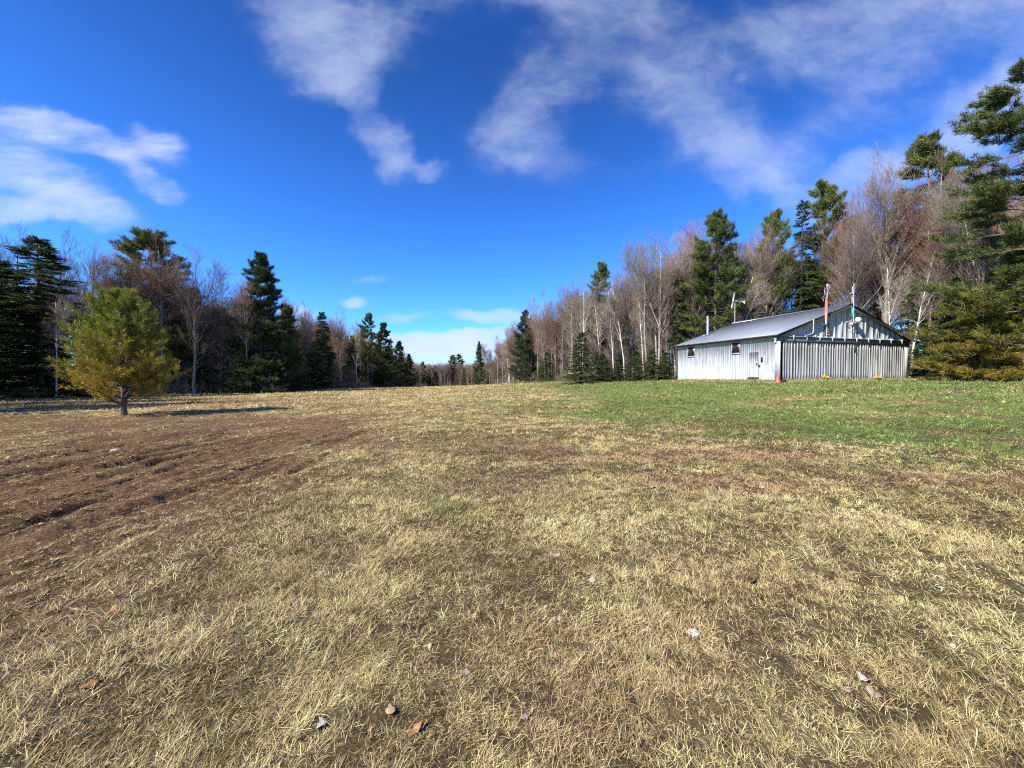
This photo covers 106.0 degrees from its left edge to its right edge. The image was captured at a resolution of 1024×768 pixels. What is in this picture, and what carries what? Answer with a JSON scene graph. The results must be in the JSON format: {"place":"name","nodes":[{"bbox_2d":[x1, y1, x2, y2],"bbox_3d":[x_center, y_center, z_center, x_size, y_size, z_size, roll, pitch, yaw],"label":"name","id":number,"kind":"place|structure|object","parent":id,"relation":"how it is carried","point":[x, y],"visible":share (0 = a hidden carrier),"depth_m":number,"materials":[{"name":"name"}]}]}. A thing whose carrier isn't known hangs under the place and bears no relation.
{"place":"outdoors","nodes":[
{"label":"outdoors","id":0,"kind":"place"},
{"bbox_2d":[0,376,1023,767],"bbox_3d":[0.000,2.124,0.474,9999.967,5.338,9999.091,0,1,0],"label":"ground","id":1,"kind":"structure","parent":0,"point":[378,717],"depth_m":2.95,"materials":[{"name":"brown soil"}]},
{"bbox_2d":[0,219,33,375],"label":"bare tree","id":2,"kind":"object","parent":1,"relation":"on","point":[4,252],"visible":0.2,"depth_m":33.38,"materials":[{"name":"brown plant"}]},
{"bbox_2d":[0,259,80,397],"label":"conifer tree","id":3,"kind":"object","parent":1,"relation":"on","point":[4,265],"visible":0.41,"depth_m":29.91,"materials":[{"name":"green plant"}]},
{"bbox_2d":[40,295,75,396],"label":"birch tree","id":4,"kind":"object","parent":1,"relation":"on","point":[57,330],"visible":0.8,"depth_m":29.44,"materials":[{"name":"grey plant"}]},
{"bbox_2d":[0,234,129,398],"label":"conifer tree","id":5,"kind":"object","parent":1,"relation":"on","point":[38,295],"visible":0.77,"depth_m":30.13,"materials":[{"name":"green plant"}]},
{"bbox_2d":[17,226,120,392],"bbox_3d":[-40.897,-6.625,35.849,5.161,16.006,7.634,0,1,0],"label":"bare tree","id":6,"kind":"object","parent":1,"relation":"on","point":[92,271],"visible":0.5,"depth_m":35.45,"materials":[{"name":"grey plant"}]},
{"bbox_2d":[62,236,121,374],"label":"bare tree","id":7,"kind":"object","parent":1,"relation":"on","point":[87,286],"visible":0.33,"depth_m":37.43,"materials":[{"name":"brown plant"}]},
{"bbox_2d":[42,281,192,415],"bbox_3d":[-15.898,-1.206,15.959,4.202,5.839,4.814,-1,1,-40],"label":"pine tree","id":8,"kind":"object","parent":1,"relation":"on","point":[114,309],"visible":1,"depth_m":15.42,"materials":[{"name":"green plant"}]},
{"bbox_2d":[88,243,147,386],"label":"bare tree","id":9,"kind":"object","parent":1,"relation":"on","point":[112,275],"visible":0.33,"depth_m":38.80,"materials":[{"name":"brown plant"}]},
{"bbox_2d":[74,224,216,375],"bbox_3d":[-40.359,-8.041,43.309,11.994,19.009,11.990,0,1,-12],"label":"pine tree","id":10,"kind":"object","parent":1,"relation":"on","point":[139,242],"visible":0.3,"depth_m":41.75,"materials":[{"name":"green plant"}]},
{"bbox_2d":[116,236,188,393],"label":"red maple","id":11,"kind":"object","parent":1,"relation":"on","point":[156,304],"visible":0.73,"depth_m":39.76,"materials":[{"name":"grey plant"}]},
{"bbox_2d":[148,265,196,390],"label":"bare tree","id":12,"kind":"object","parent":1,"relation":"on","point":[176,347],"visible":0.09,"depth_m":43.29,"materials":[{"name":"brown plant"}]},
{"bbox_2d":[180,360,192,391],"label":"bare sapling","id":13,"kind":"object","parent":1,"relation":"on","point":[189,368],"visible":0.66,"depth_m":43.16,"materials":[{"name":"brown plant"}]},
{"bbox_2d":[151,239,229,393],"bbox_3d":[-33.916,-7.134,41.477,5.252,17.275,7.027,1,1,33],"label":"bare tree","id":14,"kind":"object","parent":1,"relation":"on","point":[196,297],"visible":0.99,"depth_m":40.94,"materials":[{"name":"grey plant"}]},
{"bbox_2d":[185,275,227,392],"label":"bare tree","id":15,"kind":"object","parent":1,"relation":"on","point":[212,330],"visible":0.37,"depth_m":45.19,"materials":[{"name":"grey plant"}]},
{"bbox_2d":[202,341,228,392],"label":"bare sapling","id":16,"kind":"object","parent":1,"relation":"on","point":[210,363],"visible":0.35,"depth_m":44.65,"materials":[{"name":"brown plant"}]},
{"bbox_2d":[200,263,238,391],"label":"dead tree","id":17,"kind":"object","parent":1,"relation":"on","point":[221,337],"visible":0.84,"depth_m":42.89,"materials":[{"name":"grey plant"}]},
{"bbox_2d":[216,297,238,393],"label":"dead tree","id":18,"kind":"object","parent":1,"relation":"on","point":[231,323],"visible":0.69,"depth_m":43.07,"materials":[{"name":"grey plant"}]},
{"bbox_2d":[206,288,248,356],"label":"bare tree","id":19,"kind":"object","parent":1,"relation":"on","point":[224,304],"visible":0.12,"depth_m":49.35,"materials":[{"name":"brown plant"}]},
{"bbox_2d":[223,349,259,393],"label":"spruce tree","id":20,"kind":"object","parent":1,"relation":"on","point":[236,375],"visible":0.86,"depth_m":42.67,"materials":[{"name":"green plant"}]},
{"bbox_2d":[229,276,256,391],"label":"red maple","id":21,"kind":"object","parent":1,"relation":"on","point":[245,299],"visible":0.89,"depth_m":43.30,"materials":[{"name":"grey plant"}]},
{"bbox_2d":[200,251,313,392],"bbox_3d":[-29.629,-7.170,45.526,11.281,17.406,10.952,-1,1,-29],"label":"pine tree","id":22,"kind":"object","parent":1,"relation":"on","point":[259,270],"visible":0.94,"depth_m":45.27,"materials":[{"name":"green plant"}]},
{"bbox_2d":[274,303,305,388],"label":"pine tree","id":23,"kind":"object","parent":1,"relation":"on","point":[287,310],"visible":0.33,"depth_m":49.66,"materials":[{"name":"green plant"}]},
{"bbox_2d":[283,349,316,390],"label":"spruce tree","id":24,"kind":"object","parent":1,"relation":"on","point":[298,380],"visible":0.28,"depth_m":51.02,"materials":[{"name":"green plant"}]},
{"bbox_2d":[296,301,317,380],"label":"bare tree","id":25,"kind":"object","parent":1,"relation":"on","point":[304,341],"visible":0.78,"depth_m":59.55,"materials":[{"name":"brown plant"}]},
{"bbox_2d":[301,341,336,389],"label":"spruce tree","id":26,"kind":"object","parent":1,"relation":"on","point":[318,364],"visible":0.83,"depth_m":57.74,"materials":[{"name":"green plant"}]},
{"bbox_2d":[309,311,342,388],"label":"spruce tree","id":27,"kind":"object","parent":1,"relation":"on","point":[321,316],"visible":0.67,"depth_m":61.73,"materials":[{"name":"green plant"}]},
{"bbox_2d":[330,359,340,385],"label":"bare sapling","id":28,"kind":"object","parent":1,"relation":"on","point":[335,368],"visible":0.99,"depth_m":60.29,"materials":[{"name":"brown plant"}]},
{"bbox_2d":[326,307,350,386],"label":"red maple","id":29,"kind":"object","parent":1,"relation":"on","point":[339,336],"visible":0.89,"depth_m":65.57,"materials":[{"name":"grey plant"}]},
{"bbox_2d":[336,320,353,380],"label":"bare tree","id":30,"kind":"object","parent":1,"relation":"on","point":[345,342],"visible":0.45,"depth_m":69.23,"materials":[{"name":"brown plant"}]},
{"bbox_2d":[344,336,359,367],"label":"pine tree","id":31,"kind":"object","parent":1,"relation":"on","point":[353,342],"visible":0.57,"depth_m":75.82,"materials":[{"name":"green plant"}]},
{"bbox_2d":[350,320,361,385],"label":"bare tree","id":32,"kind":"object","parent":1,"relation":"on","point":[359,352],"visible":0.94,"depth_m":69.92,"materials":[{"name":"brown plant"}]},
{"bbox_2d":[355,312,381,386],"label":"pine tree","id":33,"kind":"object","parent":1,"relation":"on","point":[366,331],"visible":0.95,"depth_m":73.41,"materials":[{"name":"green plant"}]},
{"bbox_2d":[366,322,404,386],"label":"pine tree","id":34,"kind":"object","parent":1,"relation":"on","point":[386,355],"visible":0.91,"depth_m":83.43,"materials":[{"name":"green plant"}]},
{"bbox_2d":[391,341,412,386],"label":"pine tree","id":35,"kind":"object","parent":1,"relation":"on","point":[398,366],"visible":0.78,"depth_m":99.46,"materials":[{"name":"green plant"}]},
{"bbox_2d":[400,354,418,386],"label":"pine tree","id":36,"kind":"object","parent":1,"relation":"on","point":[409,362],"visible":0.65,"depth_m":114.61,"materials":[{"name":"green plant"}]},
{"bbox_2d":[472,341,485,384],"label":"pine tree","id":37,"kind":"object","parent":1,"relation":"on","point":[477,379],"visible":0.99,"depth_m":127.45,"materials":[{"name":"green plant"}]},
{"bbox_2d":[491,336,504,381],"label":"red maple","id":38,"kind":"object","parent":1,"relation":"on","point":[497,364],"visible":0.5,"depth_m":125.30,"materials":[{"name":"grey plant"}]},
{"bbox_2d":[494,340,506,380],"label":"bare tree","id":39,"kind":"object","parent":1,"relation":"on","point":[499,350],"visible":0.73,"depth_m":116.18,"materials":[{"name":"brown plant"}]},
{"bbox_2d":[500,325,516,381],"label":"red maple","id":40,"kind":"object","parent":1,"relation":"on","point":[510,343],"visible":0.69,"depth_m":102.68,"materials":[{"name":"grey plant"}]},
{"bbox_2d":[28,363,994,394],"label":"undergrowth","id":41,"kind":"object","parent":1,"relation":"on","point":[343,384],"visible":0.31,"depth_m":45.53,"materials":[{"name":"brown plant"}]},
{"bbox_2d":[0,145,1023,392],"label":"woods","id":42,"kind":"object","parent":1,"relation":"on","point":[662,281],"visible":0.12,"depth_m":51.57,"materials":[{"name":"brown plant"}]},
{"bbox_2d":[504,309,540,382],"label":"spruce tree","id":43,"kind":"object","parent":1,"relation":"on","point":[524,372],"visible":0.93,"depth_m":94.91,"materials":[{"name":"green plant"}]},
{"bbox_2d":[525,286,559,375],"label":"bare tree","id":44,"kind":"object","parent":1,"relation":"on","point":[541,333],"visible":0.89,"depth_m":81.10,"materials":[{"name":"brown plant"}]},
{"bbox_2d":[534,352,559,381],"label":"spruce tree","id":45,"kind":"object","parent":1,"relation":"on","point":[543,377],"visible":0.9,"depth_m":71.60,"materials":[{"name":"green plant"}]},
{"bbox_2d":[543,305,561,380],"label":"red maple","id":46,"kind":"object","parent":1,"relation":"on","point":[551,338],"visible":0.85,"depth_m":79.77,"materials":[{"name":"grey plant"}]},
{"bbox_2d":[561,288,582,373],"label":"bare tree","id":47,"kind":"object","parent":1,"relation":"on","point":[571,321],"visible":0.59,"depth_m":69.53,"materials":[{"name":"brown plant"}]},
{"bbox_2d":[559,332,602,384],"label":"spruce tree","id":48,"kind":"object","parent":1,"relation":"on","point":[580,362],"visible":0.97,"depth_m":55.48,"materials":[{"name":"green plant"}]},
{"bbox_2d":[561,274,605,365],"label":"bare tree","id":49,"kind":"object","parent":1,"relation":"on","point":[577,307],"visible":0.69,"depth_m":63.85,"materials":[{"name":"brown plant"}]},
{"bbox_2d":[575,289,598,376],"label":"birch tree","id":50,"kind":"object","parent":1,"relation":"on","point":[587,307],"visible":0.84,"depth_m":61.77,"materials":[{"name":"white plant"}]},
{"bbox_2d":[580,336,603,375],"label":"bare sapling","id":51,"kind":"object","parent":1,"relation":"on","point":[598,353],"visible":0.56,"depth_m":58.64,"materials":[{"name":"grey plant"}]},
{"bbox_2d":[585,261,612,359],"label":"pine tree","id":52,"kind":"object","parent":1,"relation":"on","point":[602,268],"visible":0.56,"depth_m":69.22,"materials":[{"name":"green plant"}]},
{"bbox_2d":[588,301,611,371],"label":"birch tree","id":53,"kind":"object","parent":1,"relation":"on","point":[598,323],"visible":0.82,"depth_m":59.49,"materials":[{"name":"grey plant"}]},
{"bbox_2d":[584,354,616,382],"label":"spruce tree","id":54,"kind":"object","parent":1,"relation":"on","point":[601,371],"visible":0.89,"depth_m":55.01,"materials":[{"name":"green plant"}]},
{"bbox_2d":[594,266,629,367],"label":"bare tree","id":55,"kind":"object","parent":1,"relation":"on","point":[607,332],"visible":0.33,"depth_m":62.75,"materials":[{"name":"brown plant"}]},
{"bbox_2d":[601,287,625,380],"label":"birch tree","id":56,"kind":"object","parent":1,"relation":"on","point":[608,324],"visible":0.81,"depth_m":59.39,"materials":[{"name":"white plant"}]},
{"bbox_2d":[599,286,630,380],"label":"birch tree","id":57,"kind":"object","parent":1,"relation":"on","point":[607,296],"visible":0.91,"depth_m":58.86,"materials":[{"name":"white plant"}]},
{"bbox_2d":[599,276,631,370],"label":"bare tree","id":58,"kind":"object","parent":1,"relation":"on","point":[621,325],"visible":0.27,"depth_m":63.60,"materials":[{"name":"grey plant"}]},
{"bbox_2d":[607,359,632,381],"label":"spruce tree","id":59,"kind":"object","parent":1,"relation":"on","point":[620,372],"visible":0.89,"depth_m":54.17,"materials":[{"name":"green plant"}]},
{"bbox_2d":[618,337,631,368],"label":"bare sapling","id":60,"kind":"object","parent":1,"relation":"on","point":[626,346],"visible":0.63,"depth_m":61.76,"materials":[{"name":"grey plant"}]},
{"bbox_2d":[610,269,651,378],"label":"bare tree","id":61,"kind":"object","parent":1,"relation":"on","point":[631,308],"visible":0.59,"depth_m":61.84,"materials":[{"name":"brown plant"}]},
{"bbox_2d":[616,277,646,372],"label":"bare tree","id":62,"kind":"object","parent":1,"relation":"on","point":[625,322],"visible":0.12,"depth_m":64.68,"materials":[{"name":"brown plant"}]},
{"bbox_2d":[620,350,652,381],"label":"spruce tree","id":63,"kind":"object","parent":1,"relation":"on","point":[633,361],"visible":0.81,"depth_m":52.66,"materials":[{"name":"green plant"}]},
{"bbox_2d":[628,265,658,369],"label":"red maple","id":64,"kind":"object","parent":1,"relation":"on","point":[637,325],"visible":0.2,"depth_m":59.79,"materials":[{"name":"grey plant"}]},
{"bbox_2d":[630,276,657,379],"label":"birch tree","id":65,"kind":"object","parent":1,"relation":"on","point":[641,316],"visible":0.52,"depth_m":55.63,"materials":[{"name":"grey plant"}]},
{"bbox_2d":[636,350,666,380],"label":"spruce tree","id":66,"kind":"object","parent":1,"relation":"on","point":[648,374],"visible":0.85,"depth_m":51.19,"materials":[{"name":"green plant"}]},
{"bbox_2d":[635,252,682,373],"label":"bare tree","id":67,"kind":"object","parent":1,"relation":"on","point":[652,330],"visible":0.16,"depth_m":56.49,"materials":[{"name":"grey plant"}]},
{"bbox_2d":[655,352,677,380],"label":"spruce tree","id":68,"kind":"object","parent":1,"relation":"on","point":[668,368],"visible":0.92,"depth_m":50.11,"materials":[{"name":"green plant"}]},
{"bbox_2d":[664,269,690,379],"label":"tree","id":69,"kind":"object","parent":1,"relation":"on","point":[672,342],"visible":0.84,"depth_m":52.48,"materials":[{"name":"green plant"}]},
{"bbox_2d":[671,212,708,337],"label":"red maple","id":70,"kind":"object","parent":1,"relation":"on","point":[690,237],"visible":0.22,"depth_m":56.56,"materials":[{"name":"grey plant"}]},
{"bbox_2d":[671,207,757,343],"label":"pine tree","id":71,"kind":"object","parent":1,"relation":"on","point":[716,229],"visible":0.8,"depth_m":49.74,"materials":[{"name":"green plant"}]},
{"bbox_2d":[723,254,768,323],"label":"bare tree","id":72,"kind":"object","parent":1,"relation":"on","point":[742,294],"visible":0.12,"depth_m":52.59,"materials":[{"name":"brown plant"}]},
{"bbox_2d":[730,230,761,319],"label":"bare tree","id":73,"kind":"object","parent":1,"relation":"on","point":[736,251],"visible":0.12,"depth_m":56.05,"materials":[{"name":"brown plant"}]},
{"bbox_2d":[732,270,774,321],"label":"birch tree","id":74,"kind":"object","parent":1,"relation":"on","point":[752,292],"visible":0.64,"depth_m":48.99,"materials":[{"name":"grey plant"}]},
{"bbox_2d":[739,222,784,319],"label":"bare tree","id":75,"kind":"object","parent":1,"relation":"on","point":[763,260],"visible":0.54,"depth_m":50.90,"materials":[{"name":"brown plant"}]},
{"bbox_2d":[752,207,799,315],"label":"pine tree","id":76,"kind":"object","parent":1,"relation":"on","point":[778,226],"visible":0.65,"depth_m":50.86,"materials":[{"name":"green plant"}]},
{"bbox_2d":[673,303,914,380],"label":"hangar","id":77,"kind":"structure","parent":1,"relation":"on","point":[870,346],"depth_m":31.84,"materials":[{"name":"paint"}]},
{"bbox_2d":[748,352,758,376],"bbox_3d":[19.574,-1.561,31.287,0.078,2.016,0.884,0,1,-16],"label":"entry door","id":78,"kind":"structure","parent":77,"relation":"in","point":[753,356],"depth_m":31.28,"materials":[{"name":"white paint"}]},
{"bbox_2d":[782,342,816,379],"bbox_3d":[22.325,-1.754,29.883,3.476,2.945,0.089,0,1,-16],"label":"sliding door","id":79,"kind":"structure","parent":77,"relation":"in","point":[799,360],"depth_m":29.87,"materials":[{"name":"paint"}]},
{"bbox_2d":[822,284,829,336],"bbox_3d":[24.485,-5.776,30.148,0.706,4.150,0.491,-1,1,-42],"label":"windsock","id":80,"kind":"object","parent":77,"relation":"attached to","point":[826,308],"visible":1,"depth_m":30.06,"materials":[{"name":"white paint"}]},
{"bbox_2d":[817,343,847,378],"bbox_3d":[25.645,-1.768,30.876,3.344,2.949,0.094,0,1,-16],"label":"sliding door","id":81,"kind":"structure","parent":77,"relation":"in","point":[832,359],"depth_m":30.88,"materials":[{"name":"paint"}]},
{"bbox_2d":[848,344,877,379],"bbox_3d":[28.934,-1.787,31.832,3.396,2.944,0.091,0,1,-16],"label":"sliding door","id":82,"kind":"structure","parent":77,"relation":"in","point":[862,359],"depth_m":31.84,"materials":[{"name":"paint"}]},
{"bbox_2d":[877,345,904,378],"bbox_3d":[32.243,-1.804,32.825,3.405,2.942,0.090,0,1,-16],"label":"sliding door","id":83,"kind":"structure","parent":77,"relation":"in","point":[890,359],"depth_m":32.83,"materials":[{"name":"paint"}]},
{"bbox_2d":[780,198,830,313],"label":"conifer tree","id":84,"kind":"object","parent":1,"relation":"on","point":[801,294],"visible":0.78,"depth_m":49.24,"materials":[{"name":"green plant"}]},
{"bbox_2d":[791,178,870,307],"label":"pine tree","id":85,"kind":"object","parent":1,"relation":"on","point":[827,201],"visible":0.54,"depth_m":50.71,"materials":[{"name":"green plant"}]},
{"bbox_2d":[812,183,868,305],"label":"red maple","id":86,"kind":"object","parent":1,"relation":"on","point":[842,225],"visible":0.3,"depth_m":48.83,"materials":[{"name":"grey plant"}]},
{"bbox_2d":[830,209,885,311],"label":"bare tree","id":87,"kind":"object","parent":1,"relation":"on","point":[864,298],"visible":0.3,"depth_m":45.41,"materials":[{"name":"brown plant"}]},
{"bbox_2d":[852,238,896,317],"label":"bare tree","id":88,"kind":"object","parent":1,"relation":"on","point":[873,309],"visible":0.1,"depth_m":48.08,"materials":[{"name":"brown plant"}]},
{"bbox_2d":[837,136,927,325],"bbox_3d":[43.528,-14.454,45.747,8.730,28.714,11.681,1,1,33],"label":"bare tree","id":89,"kind":"object","parent":1,"relation":"on","point":[884,205],"visible":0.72,"depth_m":44.26,"materials":[{"name":"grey plant"}]},
{"bbox_2d":[876,262,914,326],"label":"birch tree","id":90,"kind":"object","parent":1,"relation":"on","point":[906,279],"visible":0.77,"depth_m":40.40,"materials":[{"name":"grey plant"}]},
{"bbox_2d":[909,350,927,377],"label":"spruce tree","id":91,"kind":"object","parent":1,"relation":"on","point":[912,358],"visible":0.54,"depth_m":36.29,"materials":[{"name":"green plant"}]},
{"bbox_2d":[891,233,957,372],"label":"tree","id":92,"kind":"object","parent":1,"relation":"on","point":[924,322],"visible":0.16,"depth_m":41.78,"materials":[{"name":"plant"}]},
{"bbox_2d":[873,143,976,315],"bbox_3d":[47.034,-13.192,43.506,10.160,26.000,9.115,1,1,33],"label":"red maple","id":93,"kind":"object","parent":1,"relation":"on","point":[923,209],"visible":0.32,"depth_m":42.93,"materials":[{"name":"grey plant"}]},
{"bbox_2d":[897,244,961,366],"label":"birch tree","id":94,"kind":"object","parent":1,"relation":"on","point":[925,296],"visible":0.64,"depth_m":39.00,"materials":[{"name":"grey plant"}]},
{"bbox_2d":[869,127,991,328],"bbox_3d":[50.891,-15.435,46.307,11.558,30.501,12.704,0,1,-25],"label":"pine tree","id":95,"kind":"object","parent":1,"relation":"on","point":[924,146],"visible":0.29,"depth_m":46.14,"materials":[{"name":"green plant"}]},
{"bbox_2d":[909,327,963,379],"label":"spruce tree","id":96,"kind":"object","parent":1,"relation":"on","point":[924,354],"visible":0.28,"depth_m":35.49,"materials":[{"name":"green plant"}]},
{"bbox_2d":[928,354,966,378],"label":"spruce tree","id":97,"kind":"object","parent":1,"relation":"on","point":[940,375],"visible":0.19,"depth_m":33.98,"materials":[{"name":"green plant"}]},
{"bbox_2d":[920,276,979,372],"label":"spruce tree","id":98,"kind":"object","parent":1,"relation":"on","point":[949,318],"visible":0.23,"depth_m":36.01,"materials":[{"name":"green plant"}]},
{"bbox_2d":[932,227,990,328],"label":"conifer tree","id":99,"kind":"object","parent":1,"relation":"on","point":[958,277],"visible":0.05,"depth_m":38.82,"materials":[{"name":"green plant"}]},
{"bbox_2d":[900,57,1023,381],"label":"pine tree","id":100,"kind":"object","parent":1,"relation":"on","point":[996,98],"visible":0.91,"depth_m":26.56,"materials":[{"name":"green plant"}]},
{"bbox_2d":[908,292,1023,380],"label":"pine tree","id":101,"kind":"object","parent":1,"relation":"on","point":[1008,355],"visible":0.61,"depth_m":26.64,"materials":[{"name":"green plant"}]},
{"bbox_2d":[955,247,1023,378],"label":"pine tree","id":102,"kind":"object","parent":1,"relation":"on","point":[1010,260],"visible":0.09,"depth_m":30.04,"materials":[{"name":"green plant"}]},
{"bbox_2d":[970,179,1023,294],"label":"red maple","id":103,"kind":"object","parent":1,"relation":"on","point":[996,229],"visible":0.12,"depth_m":33.41,"materials":[{"name":"grey plant"}]},
{"bbox_2d":[0,0,1023,372],"label":"sky","id":104,"kind":"structure","parent":0,"point":[428,168],"materials":[{"name":"blue"}]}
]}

